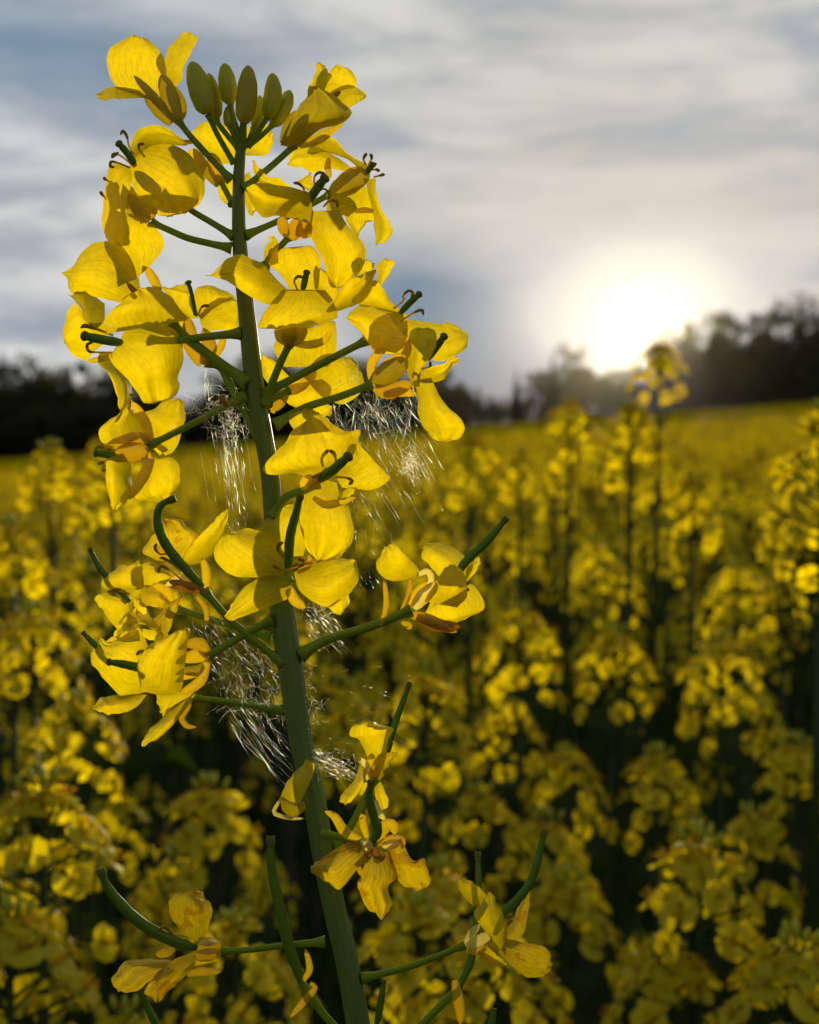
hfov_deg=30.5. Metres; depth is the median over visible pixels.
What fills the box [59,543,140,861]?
rapeseed plant
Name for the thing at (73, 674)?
rapeseed plant
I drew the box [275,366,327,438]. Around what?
broadleaf tree
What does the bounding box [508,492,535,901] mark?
rapeseed plant
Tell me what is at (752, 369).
broadleaf tree
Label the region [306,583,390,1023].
rapeseed plant
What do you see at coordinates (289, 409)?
broadleaf tree
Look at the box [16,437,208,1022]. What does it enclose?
rapeseed plant
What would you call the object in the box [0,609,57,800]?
rapeseed plant
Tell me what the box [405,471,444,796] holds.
rapeseed plant
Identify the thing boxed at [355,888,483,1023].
rapeseed plant
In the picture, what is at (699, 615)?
rapeseed plant
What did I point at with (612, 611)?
rapeseed plant
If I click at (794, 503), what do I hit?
rapeseed plant
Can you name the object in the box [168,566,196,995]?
rapeseed plant
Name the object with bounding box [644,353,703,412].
broadleaf tree
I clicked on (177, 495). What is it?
rapeseed plant
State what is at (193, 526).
rapeseed plant
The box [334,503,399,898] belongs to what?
rapeseed plant
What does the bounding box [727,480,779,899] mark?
rapeseed plant
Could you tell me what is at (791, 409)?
distant crop
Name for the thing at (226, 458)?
cobweb
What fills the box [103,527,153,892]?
rapeseed plant
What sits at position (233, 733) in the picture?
rapeseed plant
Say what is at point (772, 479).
rapeseed plant
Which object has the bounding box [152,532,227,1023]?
rapeseed plant
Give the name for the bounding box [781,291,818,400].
broadleaf tree
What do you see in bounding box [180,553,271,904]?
rapeseed plant
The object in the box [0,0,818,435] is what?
sky
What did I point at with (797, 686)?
rapeseed plant
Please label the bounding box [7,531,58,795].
rapeseed plant
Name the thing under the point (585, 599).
rapeseed plant
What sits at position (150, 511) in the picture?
rapeseed plant
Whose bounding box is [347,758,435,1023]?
rapeseed plant
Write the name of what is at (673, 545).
rapeseed plant
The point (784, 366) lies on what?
broadleaf tree
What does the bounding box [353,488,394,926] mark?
rapeseed plant
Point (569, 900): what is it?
rapeseed plant
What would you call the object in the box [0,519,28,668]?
rapeseed plant
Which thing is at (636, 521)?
rapeseed plant
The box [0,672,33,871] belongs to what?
rapeseed plant
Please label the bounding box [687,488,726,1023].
rapeseed plant
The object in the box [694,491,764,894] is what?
rapeseed plant
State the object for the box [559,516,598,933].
rapeseed plant
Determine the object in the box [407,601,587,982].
rapeseed plant
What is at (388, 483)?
rapeseed plant
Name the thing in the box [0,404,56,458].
broadleaf tree
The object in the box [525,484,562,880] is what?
rapeseed plant
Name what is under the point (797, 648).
rapeseed plant
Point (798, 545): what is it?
rapeseed plant
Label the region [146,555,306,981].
rapeseed plant
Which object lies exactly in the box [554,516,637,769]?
rapeseed plant
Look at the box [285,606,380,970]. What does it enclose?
rapeseed plant
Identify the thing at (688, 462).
rapeseed plant
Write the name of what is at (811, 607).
rapeseed plant
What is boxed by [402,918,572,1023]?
rapeseed plant
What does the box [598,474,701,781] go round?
rapeseed plant
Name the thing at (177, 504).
rapeseed plant
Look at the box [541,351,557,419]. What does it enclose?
spruce tree
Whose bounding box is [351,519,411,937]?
rapeseed plant
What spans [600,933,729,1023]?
rapeseed plant
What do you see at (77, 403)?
broadleaf tree
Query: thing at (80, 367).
broadleaf tree
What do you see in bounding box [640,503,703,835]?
rapeseed plant
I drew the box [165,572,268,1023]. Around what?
rapeseed plant
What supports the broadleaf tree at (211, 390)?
on the ground
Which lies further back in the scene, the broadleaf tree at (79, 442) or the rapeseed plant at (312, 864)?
the broadleaf tree at (79, 442)
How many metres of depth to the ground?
4.25 m
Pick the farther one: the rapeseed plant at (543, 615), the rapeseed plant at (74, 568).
the rapeseed plant at (543, 615)
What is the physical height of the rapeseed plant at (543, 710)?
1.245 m
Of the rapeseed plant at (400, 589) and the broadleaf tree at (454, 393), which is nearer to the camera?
the rapeseed plant at (400, 589)
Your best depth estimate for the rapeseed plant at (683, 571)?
4.04 m
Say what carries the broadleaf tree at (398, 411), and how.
on the ground
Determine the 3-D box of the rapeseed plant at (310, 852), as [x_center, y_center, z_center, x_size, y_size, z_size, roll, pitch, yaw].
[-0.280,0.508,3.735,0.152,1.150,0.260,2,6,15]
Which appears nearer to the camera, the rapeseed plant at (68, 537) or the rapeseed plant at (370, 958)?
the rapeseed plant at (370, 958)
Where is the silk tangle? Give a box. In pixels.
[400,425,428,486]
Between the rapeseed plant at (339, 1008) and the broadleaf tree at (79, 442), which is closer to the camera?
the rapeseed plant at (339, 1008)
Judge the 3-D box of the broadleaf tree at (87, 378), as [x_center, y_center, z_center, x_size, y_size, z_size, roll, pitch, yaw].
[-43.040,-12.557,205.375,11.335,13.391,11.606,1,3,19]
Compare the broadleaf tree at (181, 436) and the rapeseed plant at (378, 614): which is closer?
the rapeseed plant at (378, 614)
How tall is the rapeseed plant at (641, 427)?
1.286 m
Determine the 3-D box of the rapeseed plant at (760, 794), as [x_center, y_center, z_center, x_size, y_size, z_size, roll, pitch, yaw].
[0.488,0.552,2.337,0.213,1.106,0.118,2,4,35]
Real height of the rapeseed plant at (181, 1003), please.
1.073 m
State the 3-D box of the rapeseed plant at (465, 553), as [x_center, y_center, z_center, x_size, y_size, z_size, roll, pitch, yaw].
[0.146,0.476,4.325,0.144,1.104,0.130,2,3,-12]
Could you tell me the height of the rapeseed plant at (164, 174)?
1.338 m
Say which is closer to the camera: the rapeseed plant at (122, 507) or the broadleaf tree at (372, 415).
the rapeseed plant at (122, 507)
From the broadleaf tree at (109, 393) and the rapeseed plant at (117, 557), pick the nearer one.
the rapeseed plant at (117, 557)
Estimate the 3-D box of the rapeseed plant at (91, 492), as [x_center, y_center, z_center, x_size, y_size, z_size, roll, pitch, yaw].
[-0.245,0.587,1.022,0.184,1.290,0.159,-1,3,-21]
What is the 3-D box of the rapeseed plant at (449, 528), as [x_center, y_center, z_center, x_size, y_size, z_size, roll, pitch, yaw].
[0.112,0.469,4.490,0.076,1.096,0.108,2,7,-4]
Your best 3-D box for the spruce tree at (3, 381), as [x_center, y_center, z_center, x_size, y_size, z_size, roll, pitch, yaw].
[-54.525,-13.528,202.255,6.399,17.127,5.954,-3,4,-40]
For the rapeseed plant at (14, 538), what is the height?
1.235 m
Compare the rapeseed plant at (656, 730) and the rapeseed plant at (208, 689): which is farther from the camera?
the rapeseed plant at (656, 730)
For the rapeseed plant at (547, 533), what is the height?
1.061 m
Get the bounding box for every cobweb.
[193,616,308,782]
[200,370,271,530]
[298,604,344,651]
[327,361,442,587]
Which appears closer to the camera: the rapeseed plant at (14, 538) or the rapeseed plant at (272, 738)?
the rapeseed plant at (14, 538)
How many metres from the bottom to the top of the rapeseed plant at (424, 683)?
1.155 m
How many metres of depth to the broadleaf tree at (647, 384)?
199.95 m
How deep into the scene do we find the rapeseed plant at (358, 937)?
3.46 m
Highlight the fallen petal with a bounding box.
[272,759,313,819]
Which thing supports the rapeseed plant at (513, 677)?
on the ground
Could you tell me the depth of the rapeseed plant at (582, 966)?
3.00 m
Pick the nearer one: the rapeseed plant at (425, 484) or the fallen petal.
the fallen petal
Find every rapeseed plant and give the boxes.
[0,514,157,1023]
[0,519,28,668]
[0,520,48,881]
[0,526,20,713]
[0,546,16,791]
[0,556,190,1011]
[0,575,50,1023]
[0,600,94,1023]
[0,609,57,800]
[0,624,33,1018]
[0,670,51,1005]
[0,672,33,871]
[0,688,219,1023]
[0,696,7,748]
[0,765,150,1023]
[0,781,31,865]
[0,894,100,1023]
[1,591,21,727]
[6,563,130,1004]
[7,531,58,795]
[7,644,42,714]
[8,437,153,1015]
[15,504,105,688]
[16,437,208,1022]
[17,590,100,1020]
[17,627,110,973]
[20,517,47,894]
[26,550,197,1015]
[29,515,49,708]
[33,556,146,1023]
[33,567,49,751]
[34,771,325,1023]
[45,515,88,784]
[57,534,109,757]
[57,543,150,959]
[58,516,104,893]
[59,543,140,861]
[61,533,109,671]
[61,593,169,1023]
[62,32,552,1023]
[71,555,202,1010]
[72,508,148,1012]
[76,540,135,982]
[77,512,108,1023]
[90,513,136,1010]
[94,508,123,690]
[96,588,169,872]
[103,525,130,718]
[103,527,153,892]
[117,506,131,839]
[118,873,204,1023]
[124,564,256,995]
[127,598,209,1004]
[128,500,150,829]
[139,591,223,891]
[140,551,151,887]
[144,503,156,807]
[145,557,176,924]
[145,614,326,1020]
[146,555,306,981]
[151,502,176,866]
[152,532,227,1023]
[153,562,217,811]
[153,618,167,862]
[159,607,277,1022]
[160,521,266,982]
[163,568,285,1023]
[163,906,311,1023]
[165,562,264,992]
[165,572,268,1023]
[167,497,187,619]
[167,519,200,824]
[168,491,213,830]
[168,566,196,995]
[169,562,270,776]
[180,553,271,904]
[184,473,202,717]
[186,514,243,756]
[189,514,228,854]
[192,530,282,907]
[196,512,255,748]
[197,606,275,975]
[201,507,252,902]
[206,505,239,856]
[212,556,240,882]
[223,610,321,1020]
[232,655,396,1023]
[234,524,275,857]
[238,487,295,854]
[239,577,277,1009]
[241,479,262,622]
[246,503,282,879]
[259,594,332,1023]
[268,557,398,1023]
[270,556,314,922]
[271,607,372,1023]
[273,557,344,795]
[282,496,379,1023]
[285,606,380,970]
[291,550,337,868]
[292,527,368,702]
[293,550,321,1023]
[293,569,349,954]
[303,488,381,925]
[303,511,385,1008]
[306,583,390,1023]
[310,496,418,947]
[310,556,358,1023]
[311,525,497,1020]
[311,677,411,1018]
[315,616,344,897]
[317,619,464,1023]
[319,547,363,999]
[320,485,350,697]
[326,536,383,1023]
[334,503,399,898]
[336,581,489,986]
[347,512,394,830]
[347,539,463,912]
[347,547,479,892]
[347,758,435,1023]
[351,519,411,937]
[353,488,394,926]
[354,476,417,846]
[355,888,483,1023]
[370,531,492,944]
[370,658,476,980]
[371,505,461,776]
[375,502,416,693]
[381,576,427,831]
[383,853,497,1023]
[385,485,424,910]
[391,495,414,829]
[391,517,451,1003]
[391,525,455,814]
[394,468,435,659]
[400,694,558,1023]
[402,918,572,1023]
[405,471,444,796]
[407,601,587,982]
[408,503,462,848]
[414,491,453,831]
[419,540,506,882]
[422,475,485,792]
[426,488,489,869]
[428,397,667,976]
[429,515,556,875]
[433,779,524,1023]
[434,428,503,995]
[443,487,463,675]
[445,508,532,886]
[448,487,486,677]
[448,522,479,870]
[448,579,609,905]
[449,469,487,783]
[452,513,539,911]
[455,533,497,754]
[459,477,483,654]
[460,582,534,906]
[462,482,525,780]
[471,600,567,997]
[472,476,538,761]
[472,511,553,1003]
[472,547,571,759]
[473,473,590,911]
[474,466,560,679]
[479,498,504,884]
[483,497,540,858]
[485,498,516,641]
[491,446,575,1023]
[491,804,602,1023]
[494,501,571,671]
[498,621,661,1023]
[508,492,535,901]
[508,864,624,1023]
[510,454,563,865]
[510,472,620,789]
[514,535,536,639]
[517,503,588,1011]
[518,741,612,1023]
[523,336,810,999]
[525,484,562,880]
[529,469,727,1023]
[536,474,605,776]
[541,395,674,1007]
[544,544,604,970]
[545,492,671,919]
[549,486,619,972]
[549,543,604,965]
[554,458,610,783]
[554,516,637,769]
[557,553,667,974]
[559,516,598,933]
[561,469,633,804]
[561,471,623,928]
[569,535,622,966]
[578,475,665,817]
[580,492,623,607]
[582,463,632,705]
[591,530,649,880]
[591,557,648,997]
[597,520,688,929]
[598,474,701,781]
[599,457,624,913]
[600,483,652,605]
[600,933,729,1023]
[605,741,700,1020]
[606,461,741,1023]
[613,680,786,1020]
[617,466,694,687]
[618,820,770,1023]
[623,512,686,848]
[625,518,674,927]
[630,469,685,740]
[631,480,675,753]
[632,491,679,911]
[634,501,707,855]
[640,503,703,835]
[641,491,689,636]
[646,569,816,1023]
[647,529,687,1023]
[661,507,764,874]
[670,511,773,1019]
[671,511,751,1023]
[674,466,713,816]
[674,629,768,1021]
[677,457,718,631]
[678,456,714,572]
[679,474,722,843]
[679,548,791,1003]
[679,574,779,899]
[680,476,740,710]
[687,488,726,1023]
[687,557,763,1023]
[691,801,807,1022]
[694,490,752,997]
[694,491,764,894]
[695,524,794,1023]
[700,508,742,936]
[701,513,807,771]
[704,455,734,534]
[716,493,752,676]
[718,919,818,1023]
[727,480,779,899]
[727,531,815,1023]
[734,453,811,847]
[740,484,814,1022]
[740,730,811,1023]
[741,462,815,851]
[742,502,802,1020]
[743,461,818,888]
[750,473,781,773]
[752,452,809,813]
[752,471,790,953]
[755,397,818,1023]
[761,480,818,1023]
[763,484,818,870]
[777,465,817,700]
[786,476,807,833]
[788,493,815,823]
[792,714,809,732]
[794,562,813,659]
[795,538,816,599]
[802,489,818,531]
[802,518,818,955]
[803,457,818,752]
[806,485,818,709]
[807,493,818,529]
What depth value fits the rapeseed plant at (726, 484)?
3.13 m
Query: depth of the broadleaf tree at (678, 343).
196.39 m
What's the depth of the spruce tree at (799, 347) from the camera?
197.44 m
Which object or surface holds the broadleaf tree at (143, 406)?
on the ground
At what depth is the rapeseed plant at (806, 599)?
3.21 m
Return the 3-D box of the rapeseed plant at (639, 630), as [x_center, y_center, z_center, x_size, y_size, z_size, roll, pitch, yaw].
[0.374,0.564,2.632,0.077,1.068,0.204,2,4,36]
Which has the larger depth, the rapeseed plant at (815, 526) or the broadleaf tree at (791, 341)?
the broadleaf tree at (791, 341)
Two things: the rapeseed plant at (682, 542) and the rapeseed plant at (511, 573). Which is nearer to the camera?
the rapeseed plant at (511, 573)
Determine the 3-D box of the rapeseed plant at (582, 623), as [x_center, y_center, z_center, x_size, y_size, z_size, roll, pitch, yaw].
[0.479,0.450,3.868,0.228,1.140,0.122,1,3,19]
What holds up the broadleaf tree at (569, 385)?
on the ground
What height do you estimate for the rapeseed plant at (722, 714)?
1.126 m
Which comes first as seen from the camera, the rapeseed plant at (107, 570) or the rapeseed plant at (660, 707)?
the rapeseed plant at (107, 570)
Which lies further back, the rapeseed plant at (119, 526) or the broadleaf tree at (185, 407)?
the broadleaf tree at (185, 407)
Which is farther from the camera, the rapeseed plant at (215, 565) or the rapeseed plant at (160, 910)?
the rapeseed plant at (215, 565)
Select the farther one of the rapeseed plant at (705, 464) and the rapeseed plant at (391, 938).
the rapeseed plant at (705, 464)
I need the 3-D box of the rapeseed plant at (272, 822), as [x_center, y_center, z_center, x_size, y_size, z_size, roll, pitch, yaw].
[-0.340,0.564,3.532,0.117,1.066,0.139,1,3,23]
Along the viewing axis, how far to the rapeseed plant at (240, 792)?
2.35 m
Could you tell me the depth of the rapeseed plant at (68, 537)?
4.17 m
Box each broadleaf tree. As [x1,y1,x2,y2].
[0,352,90,454]
[0,362,84,451]
[0,369,31,413]
[0,394,74,457]
[0,398,39,457]
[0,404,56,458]
[4,356,57,399]
[25,398,89,453]
[45,363,100,399]
[52,408,97,453]
[57,361,113,413]
[60,399,118,453]
[62,365,141,450]
[70,374,102,443]
[80,377,134,418]
[84,406,119,449]
[90,366,160,420]
[100,398,153,445]
[115,392,168,409]
[131,393,175,410]
[147,412,193,447]
[178,398,195,445]
[179,409,205,445]
[185,371,239,442]
[185,391,229,445]
[188,366,253,443]
[215,347,292,428]
[215,352,291,441]
[263,359,302,439]
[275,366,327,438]
[278,402,349,436]
[326,359,388,433]
[328,371,381,433]
[353,357,398,432]
[353,358,412,431]
[371,375,415,430]
[374,371,422,429]
[390,369,451,430]
[415,371,475,425]
[434,379,483,424]
[437,380,452,402]
[460,387,502,425]
[472,393,506,424]
[492,396,514,423]
[501,393,533,422]
[520,369,559,421]
[539,341,607,419]
[565,364,617,417]
[580,367,640,417]
[595,365,648,414]
[616,365,656,412]
[629,367,667,412]
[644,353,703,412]
[649,325,700,412]
[662,350,725,410]
[666,311,739,410]
[666,320,730,357]
[680,311,753,395]
[688,346,753,409]
[706,307,775,406]
[707,350,767,407]
[725,312,796,403]
[728,342,797,406]
[742,346,807,404]
[745,296,817,403]
[745,309,797,350]
[765,345,818,403]
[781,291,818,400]
[796,353,818,402]
[801,320,818,356]
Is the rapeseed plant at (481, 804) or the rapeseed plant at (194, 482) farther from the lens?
the rapeseed plant at (194, 482)
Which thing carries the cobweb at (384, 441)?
attached to the rapeseed plant at (164, 174)
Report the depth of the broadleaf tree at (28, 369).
200.09 m
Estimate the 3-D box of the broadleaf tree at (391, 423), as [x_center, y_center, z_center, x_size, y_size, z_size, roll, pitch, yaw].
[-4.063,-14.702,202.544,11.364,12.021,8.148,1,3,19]
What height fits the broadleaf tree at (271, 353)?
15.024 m
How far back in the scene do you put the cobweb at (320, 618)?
0.25 m
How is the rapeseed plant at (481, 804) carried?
on the ground
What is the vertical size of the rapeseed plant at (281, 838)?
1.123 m
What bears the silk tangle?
attached to the cobweb at (384, 441)
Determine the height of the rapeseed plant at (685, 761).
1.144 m
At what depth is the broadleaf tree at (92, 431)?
188.33 m
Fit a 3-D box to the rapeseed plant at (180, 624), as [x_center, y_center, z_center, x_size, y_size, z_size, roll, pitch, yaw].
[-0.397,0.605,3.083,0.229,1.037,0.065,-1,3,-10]
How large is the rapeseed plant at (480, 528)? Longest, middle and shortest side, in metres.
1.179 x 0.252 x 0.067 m
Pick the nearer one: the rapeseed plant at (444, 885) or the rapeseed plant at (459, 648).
the rapeseed plant at (444, 885)
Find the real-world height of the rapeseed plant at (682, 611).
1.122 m
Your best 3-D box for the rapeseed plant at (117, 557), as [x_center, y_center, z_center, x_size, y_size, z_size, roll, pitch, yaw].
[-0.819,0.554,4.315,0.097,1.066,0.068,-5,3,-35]
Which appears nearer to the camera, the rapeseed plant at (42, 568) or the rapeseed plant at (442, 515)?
the rapeseed plant at (442, 515)
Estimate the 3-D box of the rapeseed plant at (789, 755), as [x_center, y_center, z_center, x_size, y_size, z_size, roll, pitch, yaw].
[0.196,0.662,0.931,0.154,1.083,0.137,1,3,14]
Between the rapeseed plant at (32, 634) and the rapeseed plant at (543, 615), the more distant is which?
the rapeseed plant at (543, 615)
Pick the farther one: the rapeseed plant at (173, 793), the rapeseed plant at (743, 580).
the rapeseed plant at (173, 793)
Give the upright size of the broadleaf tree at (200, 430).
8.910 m
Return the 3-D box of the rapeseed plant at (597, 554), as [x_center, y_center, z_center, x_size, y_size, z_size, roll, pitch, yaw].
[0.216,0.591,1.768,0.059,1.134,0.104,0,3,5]
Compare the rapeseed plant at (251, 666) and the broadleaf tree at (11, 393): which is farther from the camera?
the broadleaf tree at (11, 393)
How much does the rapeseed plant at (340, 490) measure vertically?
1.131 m
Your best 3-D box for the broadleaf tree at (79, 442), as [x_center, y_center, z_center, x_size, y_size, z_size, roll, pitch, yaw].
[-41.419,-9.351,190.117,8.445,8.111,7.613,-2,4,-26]
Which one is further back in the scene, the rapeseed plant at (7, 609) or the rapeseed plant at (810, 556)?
the rapeseed plant at (810, 556)
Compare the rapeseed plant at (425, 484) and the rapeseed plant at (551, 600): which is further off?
the rapeseed plant at (425, 484)
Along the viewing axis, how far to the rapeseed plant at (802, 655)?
4.33 m
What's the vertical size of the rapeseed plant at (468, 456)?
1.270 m
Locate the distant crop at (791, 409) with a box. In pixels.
[0,402,814,493]
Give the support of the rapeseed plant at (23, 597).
on the ground
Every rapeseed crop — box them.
[0,406,818,788]
[774,739,812,842]
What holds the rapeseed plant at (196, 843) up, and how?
on the ground
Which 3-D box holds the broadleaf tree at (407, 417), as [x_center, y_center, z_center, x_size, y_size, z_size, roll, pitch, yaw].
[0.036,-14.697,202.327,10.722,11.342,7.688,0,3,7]
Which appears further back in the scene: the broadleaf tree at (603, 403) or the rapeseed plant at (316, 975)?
the broadleaf tree at (603, 403)
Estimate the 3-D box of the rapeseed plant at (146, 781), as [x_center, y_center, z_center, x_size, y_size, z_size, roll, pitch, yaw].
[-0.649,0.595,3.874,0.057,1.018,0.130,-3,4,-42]
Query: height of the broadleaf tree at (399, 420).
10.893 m
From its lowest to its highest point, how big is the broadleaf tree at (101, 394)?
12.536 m
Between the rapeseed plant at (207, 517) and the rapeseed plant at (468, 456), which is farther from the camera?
the rapeseed plant at (207, 517)
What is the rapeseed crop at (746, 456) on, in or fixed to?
on the ground
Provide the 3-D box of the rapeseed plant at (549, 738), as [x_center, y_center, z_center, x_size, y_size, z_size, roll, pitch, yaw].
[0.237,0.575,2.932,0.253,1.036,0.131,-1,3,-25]
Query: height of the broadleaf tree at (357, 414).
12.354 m
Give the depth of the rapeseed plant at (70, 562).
3.07 m
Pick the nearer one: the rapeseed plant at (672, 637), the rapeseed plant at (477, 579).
the rapeseed plant at (672, 637)
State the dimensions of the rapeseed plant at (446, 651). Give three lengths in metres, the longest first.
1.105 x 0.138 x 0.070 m
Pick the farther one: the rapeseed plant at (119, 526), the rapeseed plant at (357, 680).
the rapeseed plant at (119, 526)
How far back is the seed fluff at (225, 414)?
0.25 m
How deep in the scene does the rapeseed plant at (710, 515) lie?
2.55 m
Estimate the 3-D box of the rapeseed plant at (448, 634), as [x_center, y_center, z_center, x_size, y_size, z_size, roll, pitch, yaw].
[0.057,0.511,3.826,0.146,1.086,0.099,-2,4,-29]
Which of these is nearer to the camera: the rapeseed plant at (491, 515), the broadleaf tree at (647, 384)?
the rapeseed plant at (491, 515)
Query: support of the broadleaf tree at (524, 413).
on the ground
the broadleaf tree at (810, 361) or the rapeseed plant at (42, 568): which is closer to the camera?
the rapeseed plant at (42, 568)
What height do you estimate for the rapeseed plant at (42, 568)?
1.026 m
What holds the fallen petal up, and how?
attached to the rapeseed plant at (164, 174)
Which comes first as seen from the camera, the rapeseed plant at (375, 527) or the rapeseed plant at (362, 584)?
the rapeseed plant at (375, 527)
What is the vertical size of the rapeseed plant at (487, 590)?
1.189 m
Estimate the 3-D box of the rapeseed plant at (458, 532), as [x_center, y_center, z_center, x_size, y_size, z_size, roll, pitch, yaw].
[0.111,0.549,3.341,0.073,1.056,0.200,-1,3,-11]
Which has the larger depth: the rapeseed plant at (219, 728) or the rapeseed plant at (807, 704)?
the rapeseed plant at (807, 704)
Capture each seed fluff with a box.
[184,379,251,451]
[209,640,307,738]
[297,742,365,781]
[303,665,325,736]
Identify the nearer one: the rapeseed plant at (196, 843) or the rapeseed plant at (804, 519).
the rapeseed plant at (196, 843)
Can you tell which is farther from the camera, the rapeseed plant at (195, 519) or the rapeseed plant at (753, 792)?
the rapeseed plant at (753, 792)
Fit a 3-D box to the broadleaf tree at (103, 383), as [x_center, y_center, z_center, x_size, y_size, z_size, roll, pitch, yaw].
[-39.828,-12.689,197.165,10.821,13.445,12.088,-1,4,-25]
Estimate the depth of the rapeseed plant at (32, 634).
0.88 m
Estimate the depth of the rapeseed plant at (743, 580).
1.47 m
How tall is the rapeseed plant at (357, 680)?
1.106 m
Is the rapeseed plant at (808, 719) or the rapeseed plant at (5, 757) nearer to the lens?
the rapeseed plant at (808, 719)
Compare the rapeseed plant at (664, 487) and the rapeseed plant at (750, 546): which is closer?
the rapeseed plant at (664, 487)
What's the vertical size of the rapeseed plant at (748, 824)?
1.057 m
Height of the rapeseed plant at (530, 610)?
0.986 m
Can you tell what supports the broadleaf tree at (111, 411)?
on the ground
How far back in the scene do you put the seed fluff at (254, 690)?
0.25 m
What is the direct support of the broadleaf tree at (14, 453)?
on the ground
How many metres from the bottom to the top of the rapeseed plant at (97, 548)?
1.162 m
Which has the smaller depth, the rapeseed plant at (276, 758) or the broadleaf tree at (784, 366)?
the rapeseed plant at (276, 758)
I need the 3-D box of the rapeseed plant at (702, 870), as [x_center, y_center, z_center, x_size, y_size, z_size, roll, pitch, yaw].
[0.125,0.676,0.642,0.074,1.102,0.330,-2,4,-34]
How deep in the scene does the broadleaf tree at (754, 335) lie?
196.56 m
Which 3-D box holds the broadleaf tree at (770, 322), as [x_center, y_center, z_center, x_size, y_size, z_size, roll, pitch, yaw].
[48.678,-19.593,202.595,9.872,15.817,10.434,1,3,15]
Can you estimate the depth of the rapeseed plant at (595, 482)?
4.40 m
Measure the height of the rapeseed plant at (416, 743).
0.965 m
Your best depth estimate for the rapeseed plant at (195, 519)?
3.79 m
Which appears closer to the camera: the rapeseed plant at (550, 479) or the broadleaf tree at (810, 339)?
the rapeseed plant at (550, 479)
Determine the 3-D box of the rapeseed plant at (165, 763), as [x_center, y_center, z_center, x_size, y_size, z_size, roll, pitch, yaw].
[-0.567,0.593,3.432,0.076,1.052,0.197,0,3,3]
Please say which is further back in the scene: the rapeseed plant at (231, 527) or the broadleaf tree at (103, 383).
the broadleaf tree at (103, 383)
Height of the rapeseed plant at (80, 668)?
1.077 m
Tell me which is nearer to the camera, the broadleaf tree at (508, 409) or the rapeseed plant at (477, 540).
the rapeseed plant at (477, 540)
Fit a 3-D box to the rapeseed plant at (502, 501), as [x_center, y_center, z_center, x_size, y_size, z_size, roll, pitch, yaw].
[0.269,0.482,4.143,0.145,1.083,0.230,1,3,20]
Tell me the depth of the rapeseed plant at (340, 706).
1.02 m
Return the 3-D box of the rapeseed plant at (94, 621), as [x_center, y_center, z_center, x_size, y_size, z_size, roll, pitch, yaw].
[-0.435,0.616,2.111,0.275,1.136,0.127,2,3,1]
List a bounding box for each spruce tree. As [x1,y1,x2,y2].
[0,348,12,392]
[506,369,525,422]
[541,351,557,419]
[790,293,810,402]
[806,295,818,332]
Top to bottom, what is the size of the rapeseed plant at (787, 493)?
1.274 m
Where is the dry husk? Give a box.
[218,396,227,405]
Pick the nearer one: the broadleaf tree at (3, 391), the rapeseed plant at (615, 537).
the rapeseed plant at (615, 537)
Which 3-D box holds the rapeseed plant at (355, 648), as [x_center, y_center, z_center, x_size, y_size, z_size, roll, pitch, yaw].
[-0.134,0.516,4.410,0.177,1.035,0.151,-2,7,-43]
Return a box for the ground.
[0,443,818,1023]
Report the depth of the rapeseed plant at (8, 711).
4.00 m
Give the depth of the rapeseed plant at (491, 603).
2.47 m
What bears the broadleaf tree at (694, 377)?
on the ground
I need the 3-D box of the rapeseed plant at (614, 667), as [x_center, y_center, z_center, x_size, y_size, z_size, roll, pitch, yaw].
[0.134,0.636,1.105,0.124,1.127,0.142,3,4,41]
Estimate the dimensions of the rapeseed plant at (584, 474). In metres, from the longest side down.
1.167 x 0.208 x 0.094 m
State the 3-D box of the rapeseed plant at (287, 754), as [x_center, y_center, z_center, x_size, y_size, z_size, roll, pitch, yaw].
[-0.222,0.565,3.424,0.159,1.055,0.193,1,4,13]
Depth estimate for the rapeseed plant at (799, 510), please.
3.79 m
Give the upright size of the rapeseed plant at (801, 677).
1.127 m
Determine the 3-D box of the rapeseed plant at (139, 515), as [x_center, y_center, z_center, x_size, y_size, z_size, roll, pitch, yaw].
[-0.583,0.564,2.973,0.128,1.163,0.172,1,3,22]
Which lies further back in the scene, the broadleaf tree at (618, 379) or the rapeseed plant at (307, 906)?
the broadleaf tree at (618, 379)
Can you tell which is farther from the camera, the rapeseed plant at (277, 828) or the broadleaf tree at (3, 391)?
the broadleaf tree at (3, 391)
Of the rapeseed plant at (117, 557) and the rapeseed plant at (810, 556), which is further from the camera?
the rapeseed plant at (117, 557)
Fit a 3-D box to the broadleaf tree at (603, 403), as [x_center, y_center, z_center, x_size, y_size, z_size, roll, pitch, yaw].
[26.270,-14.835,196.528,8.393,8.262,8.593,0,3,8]
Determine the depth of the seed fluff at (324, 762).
0.25 m
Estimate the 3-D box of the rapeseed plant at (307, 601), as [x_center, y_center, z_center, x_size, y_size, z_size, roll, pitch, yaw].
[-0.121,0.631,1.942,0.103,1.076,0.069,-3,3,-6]
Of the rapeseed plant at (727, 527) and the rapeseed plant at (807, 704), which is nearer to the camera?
the rapeseed plant at (727, 527)
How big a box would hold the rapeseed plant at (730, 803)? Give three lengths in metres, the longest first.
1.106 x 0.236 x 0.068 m
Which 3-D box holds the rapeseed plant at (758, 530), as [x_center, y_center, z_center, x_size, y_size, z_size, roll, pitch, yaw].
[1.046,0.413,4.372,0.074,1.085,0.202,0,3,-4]
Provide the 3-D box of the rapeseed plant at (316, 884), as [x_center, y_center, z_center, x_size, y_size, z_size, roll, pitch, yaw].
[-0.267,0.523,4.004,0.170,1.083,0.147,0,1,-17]
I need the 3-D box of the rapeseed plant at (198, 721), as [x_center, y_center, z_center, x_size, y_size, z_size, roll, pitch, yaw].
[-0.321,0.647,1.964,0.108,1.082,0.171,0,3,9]
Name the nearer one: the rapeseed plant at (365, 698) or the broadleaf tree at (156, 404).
the rapeseed plant at (365, 698)
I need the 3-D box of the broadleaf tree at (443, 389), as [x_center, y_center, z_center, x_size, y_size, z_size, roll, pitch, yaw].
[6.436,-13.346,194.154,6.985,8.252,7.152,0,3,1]

